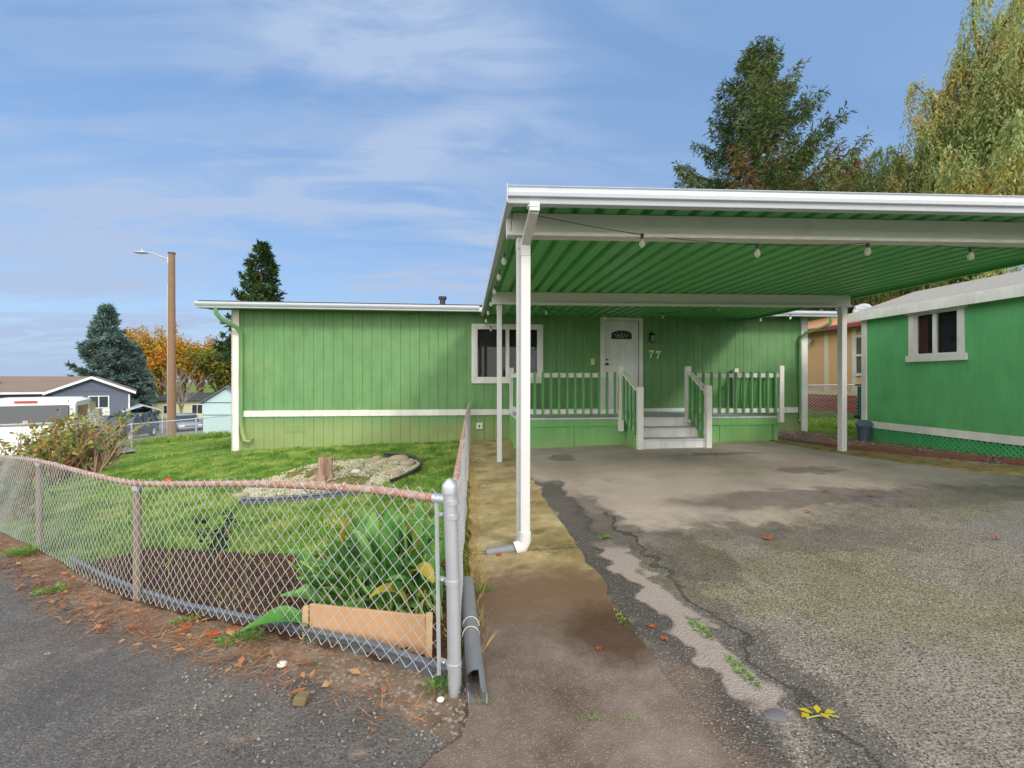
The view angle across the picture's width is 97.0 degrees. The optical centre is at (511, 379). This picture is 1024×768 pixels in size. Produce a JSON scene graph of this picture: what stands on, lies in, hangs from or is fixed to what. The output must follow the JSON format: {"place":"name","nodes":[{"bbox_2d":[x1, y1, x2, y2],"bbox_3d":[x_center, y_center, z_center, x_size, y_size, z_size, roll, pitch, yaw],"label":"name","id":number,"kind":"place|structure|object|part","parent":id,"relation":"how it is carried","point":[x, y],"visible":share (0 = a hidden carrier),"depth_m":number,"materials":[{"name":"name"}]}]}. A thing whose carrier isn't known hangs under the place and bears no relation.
{"place":"outdoors","nodes":[
{"label":"outdoors","id":0,"kind":"place"},
{"bbox_2d":[2,418,230,467],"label":"road","id":1,"kind":"structure","parent":0,"point":[163,434],"depth_m":35.23,"materials":[{"name":"asphalt"}]},
{"bbox_2d":[107,412,158,439],"bbox_3d":[-26.332,3.197,31.000,2.270,1.711,4.660,0,0,-12],"label":"blue suv","id":2,"kind":"object","parent":1,"relation":"on","point":[144,417],"visible":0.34,"depth_m":31.29,"materials":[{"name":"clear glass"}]},
{"bbox_2d":[112,431,230,446],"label":"verge grass","id":3,"kind":"structure","parent":1,"relation":"on","point":[193,437],"depth_m":20.62,"materials":[{"name":"plant"}]},
{"bbox_2d":[176,413,202,431],"bbox_3d":[-27.405,3.554,38.000,4.460,1.431,2.200,0,0,43],"label":"silver car","id":4,"kind":"object","parent":1,"relation":"on","point":[179,416],"visible":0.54,"depth_m":37.20,"materials":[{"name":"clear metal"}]},
{"bbox_2d":[0,554,450,767],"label":"street","id":5,"kind":"structure","parent":0,"point":[59,708],"depth_m":2.05,"materials":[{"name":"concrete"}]},
{"bbox_2d":[30,582,69,595],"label":"weed","id":6,"kind":"object","parent":5,"relation":"on","point":[55,588],"visible":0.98,"depth_m":3.58,"materials":[{"name":"plant"}]},
{"bbox_2d":[293,690,309,706],"bbox_3d":[-0.947,1.436,2.044,0.062,0.038,0.056,0,0,4],"label":"stone chunk","id":7,"kind":"object","parent":5,"relation":"on","point":[301,697],"visible":1,"depth_m":2.02,"materials":[{"name":"stone"}]},
{"bbox_2d":[114,598,905,767],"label":"loose gravel","id":8,"kind":"structure","parent":5,"relation":"on","point":[368,736],"depth_m":1.90,"materials":[{"name":"gravel"}]},
{"bbox_2d":[0,436,460,653],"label":"lawn","id":9,"kind":"structure","parent":0,"point":[227,450],"depth_m":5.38,"materials":[{"name":"plant"}]},
{"bbox_2d":[0,441,58,499],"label":"shrub","id":10,"kind":"object","parent":9,"relation":"on","point":[23,466],"visible":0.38,"depth_m":6.76,"materials":[{"name":"green plant"}]},
{"bbox_2d":[0,472,59,524],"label":"shrub","id":11,"kind":"object","parent":9,"relation":"on","point":[14,477],"visible":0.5,"depth_m":5.68,"materials":[{"name":"green plant"}]},
{"bbox_2d":[9,400,151,475],"bbox_3d":[-8.566,1.164,9.257,1.870,1.578,1.796,0,0,19],"label":"shrub","id":12,"kind":"object","parent":9,"relation":"on","point":[102,461],"visible":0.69,"depth_m":9.16,"materials":[{"name":"green plant"}]},
{"bbox_2d":[69,556,447,681],"bbox_3d":[-2.181,1.535,3.117,4.226,0.358,0.102,0,0,28],"label":"garden edging","id":13,"kind":"object","parent":9,"relation":"on","point":[404,657],"visible":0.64,"depth_m":2.54,"materials":[{"name":"metal"}]},
{"bbox_2d":[73,546,464,673],"bbox_3d":[-1.843,1.540,3.584,4.129,0.254,1.313,0,0,27],"label":"planting bed","id":14,"kind":"object","parent":9,"relation":"on","point":[325,644],"visible":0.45,"depth_m":3.55,"materials":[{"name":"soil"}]},
{"bbox_2d":[165,478,171,578],"bbox_3d":[-2.797,1.220,3.693,0.052,0.839,0.049,0,0,-6],"label":"stake","id":15,"kind":"object","parent":14,"relation":"on","point":[168,479],"visible":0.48,"depth_m":3.69,"materials":[{"name":"metal"}]},
{"bbox_2d":[193,511,236,560],"bbox_3d":[-2.605,1.390,4.020,0.320,0.486,0.386,0,0,-6],"label":"rose plant","id":16,"kind":"object","parent":14,"relation":"on","point":[219,534],"visible":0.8,"depth_m":3.96,"materials":[{"name":"green plant"}]},
{"bbox_2d":[240,503,445,640],"bbox_3d":[-0.998,1.133,2.905,1.152,0.741,1.065,0,0,-6],"label":"leafy clump","id":17,"kind":"object","parent":14,"relation":"on","point":[271,616],"visible":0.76,"depth_m":2.69,"materials":[{"name":"green plant"}]},
{"bbox_2d":[302,603,432,658],"bbox_3d":[-0.807,1.361,2.467,0.858,0.327,0.045,0,0,21],"label":"bed board","id":18,"kind":"object","parent":14,"relation":"on","point":[397,631],"visible":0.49,"depth_m":2.43,"materials":[{"name":"orange wood"}]},
{"bbox_2d":[240,485,371,505],"bbox_3d":[-2.628,1.498,5.771,1.613,0.242,0.186,0,0,-7],"label":"garden edging","id":19,"kind":"object","parent":9,"relation":"on","point":[327,495],"visible":0.48,"depth_m":5.70,"materials":[{"name":"stone"}]},
{"bbox_2d":[248,460,408,496],"bbox_3d":[-2.757,1.491,7.029,2.263,0.193,2.532,0,0,18],"label":"gravel patch","id":20,"kind":"object","parent":9,"relation":"on","point":[350,479],"visible":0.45,"depth_m":6.86,"materials":[{"name":"gravel"}]},
{"bbox_2d":[232,492,249,498],"bbox_3d":[-3.679,1.575,6.169,0.198,0.075,0.160,0,0,-6],"label":"rock","id":21,"kind":"object","parent":20,"relation":"on","point":[235,495],"visible":0.69,"depth_m":6.12,"materials":[{"name":"beige stone"}]},
{"bbox_2d":[306,455,338,482],"bbox_3d":[-2.838,1.361,6.818,0.503,0.410,0.438,0,0,2],"label":"tree stump","id":22,"kind":"object","parent":20,"relation":"on","point":[325,470],"visible":0.78,"depth_m":6.75,"materials":[{"name":"brown wood"}]},
{"bbox_2d":[244,457,419,501],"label":"white pebbles","id":23,"kind":"object","parent":20,"relation":"on","point":[380,474],"visible":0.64,"depth_m":7.10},
{"bbox_2d":[370,455,382,460],"bbox_3d":[-2.407,1.413,8.106,0.216,0.114,0.216,0,0,40],"label":"rock","id":24,"kind":"object","parent":23,"relation":"on","point":[377,457],"visible":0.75,"depth_m":8.05,"materials":[{"name":"beige stone"}]},
{"bbox_2d":[387,455,409,460],"bbox_3d":[-1.995,1.382,7.994,0.386,0.114,0.282,0,0,-6],"label":"rock","id":25,"kind":"object","parent":23,"relation":"on","point":[398,457],"visible":0.74,"depth_m":7.89,"materials":[{"name":"beige stone"}]},
{"bbox_2d":[400,459,415,466],"bbox_3d":[-1.718,1.389,7.465,0.263,0.126,0.270,0,0,-6],"label":"rock","id":26,"kind":"object","parent":23,"relation":"on","point":[404,463],"visible":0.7,"depth_m":7.37,"materials":[{"name":"beige stone"}]},
{"bbox_2d":[350,469,360,472],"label":"rock","id":27,"kind":"object","parent":20,"relation":"on","point":[355,470],"visible":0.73,"depth_m":7.14,"materials":[{"name":"white stone"}]},
{"bbox_2d":[385,470,403,474],"bbox_3d":[-1.780,1.421,6.854,0.275,0.094,0.206,0,0,-6],"label":"rock","id":28,"kind":"object","parent":20,"relation":"on","point":[395,472],"visible":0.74,"depth_m":6.80,"materials":[{"name":"beige stone"}]},
{"bbox_2d":[384,453,421,483],"bbox_3d":[-1.758,1.402,7.396,0.573,0.164,2.248,0,0,-18],"label":"garden edging","id":29,"kind":"object","parent":9,"relation":"on","point":[410,473],"visible":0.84,"depth_m":6.90,"materials":[{"name":"plastic"}]},
{"bbox_2d":[0,531,468,743],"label":"verge","id":30,"kind":"structure","parent":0,"point":[446,717],"depth_m":2.37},
{"bbox_2d":[0,539,64,557],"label":"weed","id":31,"kind":"object","parent":30,"relation":"on","point":[26,551],"visible":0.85,"depth_m":4.42,"materials":[{"name":"plant"}]},
{"bbox_2d":[180,625,191,630],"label":"fallen leaf","id":32,"kind":"object","parent":30,"relation":"on","point":[186,626],"visible":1,"depth_m":2.81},
{"bbox_2d":[170,613,203,624],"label":"weed","id":33,"kind":"object","parent":30,"relation":"on","point":[176,622],"visible":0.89,"depth_m":2.94,"materials":[{"name":"plant"}]},
{"bbox_2d":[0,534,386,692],"bbox_3d":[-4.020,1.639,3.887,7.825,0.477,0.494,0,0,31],"label":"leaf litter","id":34,"kind":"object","parent":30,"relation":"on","point":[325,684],"visible":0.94,"depth_m":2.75,"materials":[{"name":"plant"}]},
{"bbox_2d":[0,532,446,742],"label":"needle litter","id":35,"kind":"object","parent":30,"relation":"on","point":[162,631],"visible":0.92,"depth_m":2.75,"materials":[{"name":"plant"}]},
{"bbox_2d":[203,630,221,635],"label":"fallen leaf","id":36,"kind":"object","parent":35,"relation":"on","point":[210,633],"visible":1,"depth_m":2.69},
{"bbox_2d":[225,626,240,631],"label":"fallen leaf","id":37,"kind":"object","parent":30,"relation":"on","point":[232,628],"visible":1,"depth_m":2.71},
{"bbox_2d":[212,627,265,648],"bbox_3d":[-1.580,1.480,2.622,0.300,0.062,0.223,0,0,-6],"label":"weed","id":38,"kind":"object","parent":30,"relation":"on","point":[225,637],"visible":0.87,"depth_m":2.61,"materials":[{"name":"plant"}]},
{"bbox_2d":[277,660,287,667],"bbox_3d":[-1.181,1.463,2.330,0.052,0.031,0.047,0,0,-6],"label":"pebble","id":39,"kind":"object","parent":30,"relation":"on","point":[282,663],"visible":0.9,"depth_m":2.32,"materials":[{"name":"white stone"}]},
{"bbox_2d":[437,696,443,702],"bbox_3d":[-0.317,1.419,2.012,0.034,0.020,0.031,0,0,-6],"label":"pebble","id":40,"kind":"object","parent":30,"relation":"on","point":[440,699],"visible":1,"depth_m":2.00,"materials":[{"name":"white stone"}]},
{"bbox_2d":[421,671,463,697],"bbox_3d":[-0.324,1.402,2.089,0.212,0.040,0.155,0,0,-6],"label":"weed","id":41,"kind":"object","parent":30,"relation":"on","point":[433,680],"visible":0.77,"depth_m":2.10,"materials":[{"name":"plant"}]},
{"bbox_2d":[0,382,857,658],"bbox_3d":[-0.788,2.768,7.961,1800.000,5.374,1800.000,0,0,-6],"label":"ground","id":42,"kind":"structure","parent":0,"point":[850,433],"depth_m":10.64,"materials":[{"name":"plant"}]},
{"bbox_2d":[0,421,93,491],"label":"shrub","id":43,"kind":"object","parent":42,"relation":"on","point":[40,452],"visible":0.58,"depth_m":7.69,"materials":[{"name":"green plant"}]},
{"bbox_2d":[0,396,109,470],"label":"motorhome","id":44,"kind":"object","parent":42,"relation":"on","point":[40,409],"visible":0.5,"depth_m":11.74,"materials":[{"name":"white metal"}]},
{"bbox_3d":[-12.455,0.897,11.612,1.620,0.459,0.052,0,0,-35],"label":"rear window","id":45,"kind":"part","parent":44,"relation":"part of","materials":[{"name":"grey glass"}]},
{"bbox_3d":[-12.283,0.877,12.989,0.020,0.340,1.400,0,0,-35],"label":"canopy window","id":46,"kind":"part","parent":44,"relation":"part of","materials":[{"name":"brown glass"}]},
{"bbox_3d":[-13.346,0.887,14.412,0.020,0.460,1.058,0,0,-35],"label":"cab window","id":47,"kind":"part","parent":44,"relation":"part of","materials":[{"name":"green glass"}]},
{"bbox_2d":[6,411,108,485],"bbox_3d":[-8.633,1.291,8.672,1.259,1.388,1.435,0,0,-25],"label":"shrub","id":48,"kind":"object","parent":42,"relation":"on","point":[79,451],"visible":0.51,"depth_m":8.58,"materials":[{"name":"green plant"}]},
{"bbox_2d":[0,376,136,418],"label":"slate house","id":49,"kind":"structure","parent":42,"relation":"on","point":[113,397],"depth_m":35.65,"materials":[{"name":"grey"}]},
{"bbox_2d":[88,396,108,407],"bbox_3d":[-32.646,1.763,35.817,1.243,1.001,0.028,0,0,-39],"label":"window","id":50,"kind":"structure","parent":49,"relation":"in","point":[101,401],"depth_m":35.92,"materials":[{"name":"white paint"}]},
{"bbox_2d":[64,302,163,417],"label":"blue spruce","id":51,"kind":"object","parent":42,"relation":"on","point":[114,362],"visible":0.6,"depth_m":51.29,"materials":[{"name":"green plant"}]},
{"bbox_2d":[102,339,159,412],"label":"blue spruce","id":52,"kind":"object","parent":42,"relation":"on","point":[148,381],"visible":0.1,"depth_m":58.40,"materials":[{"name":"green plant"}]},
{"bbox_2d":[121,403,162,432],"bbox_3d":[-30.991,3.197,37.809,2.500,2.313,5.000,0,0,-44],"label":"metal canopy","id":53,"kind":"object","parent":42,"relation":"on","point":[136,405],"visible":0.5,"depth_m":36.88,"materials":[{"name":"metal"}]},
{"bbox_2d":[125,322,180,396],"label":"autumn tree","id":54,"kind":"object","parent":42,"relation":"on","point":[148,345],"visible":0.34,"depth_m":67.60,"materials":[{"name":"orange plant"}]},
{"bbox_2d":[134,249,175,436],"bbox_3d":[-17.675,-1.613,22.422,1.959,9.648,0.378,0,0,-6],"label":"street lamp","id":55,"kind":"object","parent":42,"relation":"on","point":[171,359],"visible":0.94,"depth_m":22.38,"materials":[{"name":"brown wood"}]},
{"bbox_2d":[144,333,191,393],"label":"autumn tree","id":56,"kind":"object","parent":42,"relation":"on","point":[161,354],"visible":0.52,"depth_m":65.38,"materials":[{"name":"orange plant"}]},
{"bbox_2d":[111,415,230,447],"bbox_3d":[-15.562,2.417,21.096,0.397,1.293,4.833,0,0,42],"label":"fence","id":57,"kind":"object","parent":42,"relation":"on","point":[195,425],"visible":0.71,"depth_m":21.00,"materials":[{"name":"metal"}]},
{"bbox_2d":[148,365,208,412],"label":"bare tree","id":58,"kind":"object","parent":42,"relation":"on","point":[179,387],"visible":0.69,"depth_m":44.94,"materials":[{"name":"brown plant"}]},
{"bbox_2d":[150,393,213,418],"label":"cream house","id":59,"kind":"structure","parent":42,"relation":"on","point":[192,405],"depth_m":56.00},
{"bbox_2d":[163,405,166,413],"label":"window","id":60,"kind":"structure","parent":59,"relation":"in","point":[164,406],"depth_m":55.99,"materials":[{"name":"white paint"}]},
{"bbox_2d":[191,404,202,413],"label":"window","id":61,"kind":"structure","parent":59,"relation":"in","point":[195,408],"depth_m":55.99,"materials":[{"name":"white paint"}]},
{"bbox_2d":[177,337,202,392],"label":"autumn tree","id":62,"kind":"object","parent":42,"relation":"on","point":[182,377],"visible":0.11,"depth_m":75.39,"materials":[{"name":"orange plant"}]},
{"bbox_2d":[178,332,218,392],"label":"autumn tree","id":63,"kind":"object","parent":42,"relation":"on","point":[197,374],"visible":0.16,"depth_m":73.19,"materials":[{"name":"orange plant"}]},
{"bbox_2d":[183,343,230,392],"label":"autumn tree","id":64,"kind":"object","parent":42,"relation":"on","point":[208,364],"visible":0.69,"depth_m":58.50,"materials":[{"name":"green plant"}]},
{"bbox_2d":[199,386,230,433],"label":"teal shed","id":65,"kind":"structure","parent":42,"relation":"on","point":[217,403],"depth_m":27.00,"materials":[{"name":"wood"}]},
{"bbox_2d":[0,454,461,697],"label":"chain link fence","id":66,"kind":"object","parent":42,"relation":"on","point":[447,499],"visible":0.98,"depth_m":2.73,"materials":[{"name":"metal"}]},
{"bbox_2d":[211,238,288,364],"bbox_3d":[-18.674,-3.872,32.897,5.866,12.784,6.252,0,0,-6],"label":"fir tree","id":67,"kind":"object","parent":42,"relation":"on","point":[256,288],"visible":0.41,"depth_m":32.37,"materials":[{"name":"green plant"}]},
{"bbox_2d":[452,400,470,616],"bbox_3d":[-0.607,0.990,6.025,0.072,1.100,7.836,0,0,-5],"label":"side fence","id":68,"kind":"object","parent":42,"relation":"on","point":[460,474],"visible":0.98,"depth_m":3.47,"materials":[{"name":"metal"}]},
{"bbox_2d":[194,296,836,451],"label":"manufactured house","id":69,"kind":"structure","parent":42,"relation":"on","point":[314,374],"depth_m":9.97,"materials":[{"name":"wood"}]},
{"bbox_2d":[472,324,542,382],"bbox_3d":[-0.106,-0.580,10.189,1.604,1.320,0.180,0,0,-6],"label":"window","id":70,"kind":"structure","parent":69,"relation":"in","point":[508,330],"depth_m":10.17,"materials":[{"name":"white paint"}]},
{"bbox_2d":[605,321,637,407],"bbox_3d":[2.510,-0.323,10.387,0.800,2.045,0.122,0,0,-6],"label":"door","id":71,"kind":"structure","parent":69,"relation":"in","point":[621,337],"depth_m":10.39,"materials":[{"name":"white paint"}]},
{"bbox_2d":[509,366,783,449],"bbox_3d":[2.707,0.644,9.301,5.364,1.852,2.131,0,0,-6],"label":"porch","id":72,"kind":"object","parent":42,"relation":"on","point":[706,425],"visible":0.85,"depth_m":8.75,"materials":[{"name":"green paint"}]},
{"bbox_2d":[670,35,896,319],"bbox_3d":[11.001,-7.020,20.773,12.012,16.881,11.061,0,0,-33],"label":"spruce tree","id":73,"kind":"object","parent":42,"relation":"on","point":[763,118],"visible":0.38,"depth_m":19.08,"materials":[{"name":"green plant"}]},
{"bbox_2d":[808,314,860,414],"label":"peach house","id":74,"kind":"structure","parent":42,"relation":"on","point":[822,356],"depth_m":15.09,"materials":[{"name":"wood"}]},
{"bbox_2d":[852,335,860,375],"bbox_3d":[10.662,-0.750,13.862,0.049,1.260,0.546,0,0,-6],"label":"window","id":75,"kind":"structure","parent":74,"relation":"in","point":[858,337],"depth_m":13.99,"materials":[{"name":"white paint"}]},
{"bbox_2d":[808,408,860,430],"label":"side grass","id":76,"kind":"structure","parent":42,"relation":"on","point":[827,421],"depth_m":12.09,"materials":[{"name":"plant"}]},
{"bbox_2d":[808,384,857,418],"bbox_3d":[8.675,0.648,12.983,4.154,1.102,0.088,0,0,28],"label":"back fence","id":77,"kind":"object","parent":76,"relation":"on","point":[835,385],"visible":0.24,"depth_m":12.86,"materials":[{"name":"metal"}]},
{"bbox_2d":[854,384,860,419],"bbox_3d":[9.603,0.626,12.123,0.520,1.022,0.577,0,0,-6],"label":"wheeled bin","id":78,"kind":"object","parent":42,"relation":"on","point":[858,416],"visible":0.26,"depth_m":12.24,"materials":[{"name":"teal plastic"}]},
{"bbox_2d":[850,294,897,312],"bbox_3d":[15.609,-1.176,18.093,3.804,4.792,4.949,0,0,28],"label":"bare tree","id":79,"kind":"object","parent":42,"relation":"on","point":[875,300],"visible":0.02,"depth_m":18.32,"materials":[{"name":"brown plant"}]},
{"bbox_2d":[766,0,1023,300],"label":"willow tree","id":80,"kind":"object","parent":42,"relation":"on","point":[981,138],"visible":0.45,"depth_m":18.54,"materials":[{"name":"green plant"}]},
{"bbox_2d":[808,142,987,320],"bbox_3d":[18.936,-4.330,23.693,7.972,11.100,9.967,0,0,-24],"label":"willow tree","id":81,"kind":"object","parent":42,"relation":"on","point":[918,186],"visible":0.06,"depth_m":20.18,"materials":[{"name":"green plant"}]},
{"bbox_2d":[849,270,1023,458],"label":"shed","id":82,"kind":"structure","parent":42,"relation":"on","point":[942,367],"depth_m":7.41,"materials":[{"name":"wood"}]},
{"bbox_2d":[853,304,871,312],"bbox_3d":[7.111,-1.406,9.292,0.375,0.331,0.287,0,0,-6],"label":"satellite dish","id":83,"kind":"object","parent":82,"relation":"attached to","point":[860,307],"visible":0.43,"depth_m":9.33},
{"bbox_2d":[905,305,967,361],"bbox_3d":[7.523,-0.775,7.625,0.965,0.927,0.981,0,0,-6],"label":"window","id":84,"kind":"structure","parent":82,"relation":"in","point":[948,326],"depth_m":7.58,"materials":[{"name":"white paint"}]},
{"bbox_2d":[944,269,1016,285],"bbox_3d":[16.323,-1.547,14.967,5.912,5.533,4.482,0,0,-44],"label":"leafy tree","id":85,"kind":"object","parent":42,"relation":"on","point":[980,276],"visible":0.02,"depth_m":16.34,"materials":[{"name":"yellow plant"}]},
{"bbox_2d":[0,0,1023,381],"label":"sky","id":86,"kind":"structure","parent":0,"point":[376,146],"materials":[{"name":"blue"}]},
{"bbox_2d":[422,439,740,767],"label":"walkway","id":87,"kind":"structure","parent":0,"point":[551,672],"depth_m":2.18,"materials":[{"name":"concrete"}]},
{"bbox_2d":[462,576,487,704],"bbox_3d":[-0.222,1.358,2.470,0.087,0.116,1.084,0,0,-8],"label":"drain hose","id":88,"kind":"object","parent":87,"relation":"on","point":[473,652],"visible":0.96,"depth_m":2.30,"materials":[{"name":"plastic"}]},
{"bbox_2d":[462,616,478,636],"bbox_3d":[-0.224,1.341,2.467,0.097,0.049,0.120,0,0,-6],"label":"tie wire","id":89,"kind":"object","parent":88,"relation":"attached to","point":[468,626],"visible":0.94,"depth_m":2.42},
{"bbox_2d":[461,439,497,653],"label":"dry tuft grass","id":90,"kind":"structure","parent":87,"relation":"on","point":[469,550],"depth_m":3.73,"materials":[{"name":"plant"}]},
{"bbox_2d":[475,581,494,596],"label":"weed","id":91,"kind":"object","parent":87,"relation":"on","point":[485,588],"visible":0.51,"depth_m":3.05,"materials":[{"name":"plant"}]},
{"bbox_2d":[577,709,603,725],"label":"weed","id":92,"kind":"object","parent":87,"relation":"on","point":[589,716],"visible":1,"depth_m":1.89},
{"bbox_2d":[614,608,630,628],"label":"weed","id":93,"kind":"object","parent":87,"relation":"on","point":[620,618],"visible":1,"depth_m":2.65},
{"bbox_2d":[615,714,639,721],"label":"weed","id":94,"kind":"object","parent":87,"relation":"on","point":[630,717],"visible":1,"depth_m":1.88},
{"bbox_2d":[481,183,1023,554],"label":"carport","id":95,"kind":"object","parent":87,"relation":"on","point":[557,265],"visible":0.98,"depth_m":4.71,"materials":[{"name":"metal"}]},
{"bbox_2d":[484,210,995,327],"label":"string lights","id":96,"kind":"object","parent":95,"relation":"attached to","point":[757,244],"visible":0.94,"depth_m":3.98,"materials":[{"name":"black plastic"}]},
{"bbox_2d":[512,441,1023,767],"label":"driveway","id":97,"kind":"structure","parent":0,"point":[888,610],"depth_m":3.03,"materials":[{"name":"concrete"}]},
{"bbox_2d":[596,535,612,538],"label":"weed","id":98,"kind":"object","parent":97,"relation":"on","point":[603,537],"visible":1,"depth_m":3.97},
{"bbox_2d":[685,615,713,639],"bbox_3d":[1.052,1.389,2.555,0.104,0.033,0.261,0,0,-6],"label":"weed","id":99,"kind":"object","parent":97,"relation":"on","point":[701,627],"visible":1,"depth_m":2.55,"materials":[{"name":"plant"}]},
{"bbox_2d":[723,652,761,688],"bbox_3d":[1.100,1.394,2.186,0.087,0.034,0.290,0,0,-6],"label":"weed","id":100,"kind":"object","parent":97,"relation":"on","point":[743,669],"visible":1,"depth_m":2.18,"materials":[{"name":"plant"}]},
{"bbox_2d":[762,708,787,722],"bbox_3d":[1.105,1.411,1.904,0.108,0.028,0.077,0,0,-6],"label":"rock","id":101,"kind":"object","parent":97,"relation":"on","point":[776,715],"visible":1,"depth_m":1.89,"materials":[{"name":"grey stone"}]},
{"bbox_2d":[798,704,838,718],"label":"yellow twig","id":102,"kind":"object","parent":97,"relation":"on","point":[816,707],"visible":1,"depth_m":1.90,"materials":[{"name":"plant"}]},
{"bbox_2d":[770,439,1023,475],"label":"kerb strip","id":103,"kind":"object","parent":97,"relation":"on","point":[963,466],"visible":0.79,"depth_m":6.56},
{"bbox_2d":[782,438,822,442],"bbox_3d":[5.595,1.176,8.708,0.060,0.039,0.891,0,0,-18],"label":"plank","id":104,"kind":"object","parent":103,"relation":"on","point":[798,440],"visible":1,"depth_m":8.77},
{"bbox_2d":[778,430,1023,467],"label":"side bed","id":105,"kind":"object","parent":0,"point":[994,462],"visible":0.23,"depth_m":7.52,"materials":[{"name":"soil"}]},
{"bbox_2d":[790,438,836,447],"bbox_3d":[5.653,1.199,8.523,0.050,0.091,0.966,0,0,-16],"label":"timber edging","id":106,"kind":"object","parent":105,"relation":"on","point":[827,444],"visible":0.42,"depth_m":8.31,"materials":[{"name":"wood"}]},
{"bbox_2d":[855,420,872,441],"bbox_3d":[6.821,0.996,8.781,0.272,0.423,0.272,0,0,-6],"label":"plastic tub","id":107,"kind":"object","parent":105,"relation":"on","point":[864,428],"visible":0.89,"depth_m":8.72,"materials":[{"name":"plastic"}]},
{"bbox_2d":[847,445,986,461],"bbox_3d":[6.284,1.165,7.193,0.101,0.140,1.763,0,0,-30],"label":"timber edging","id":108,"kind":"object","parent":105,"relation":"on","point":[922,454],"visible":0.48,"depth_m":7.04,"materials":[{"name":"wood"}]},
{"bbox_2d":[920,450,981,455],"bbox_3d":[6.699,1.136,6.943,0.190,0.062,0.672,0,0,-32],"label":"stepping board","id":109,"kind":"object","parent":105,"relation":"on","point":[951,453],"visible":0.43,"depth_m":6.92,"materials":[{"name":"wood"}]},
{"bbox_2d":[1001,457,1023,464],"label":"timber edging","id":110,"kind":"object","parent":105,"relation":"on","point":[1015,461],"visible":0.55,"depth_m":6.22,"materials":[{"name":"wood"}]}
]}

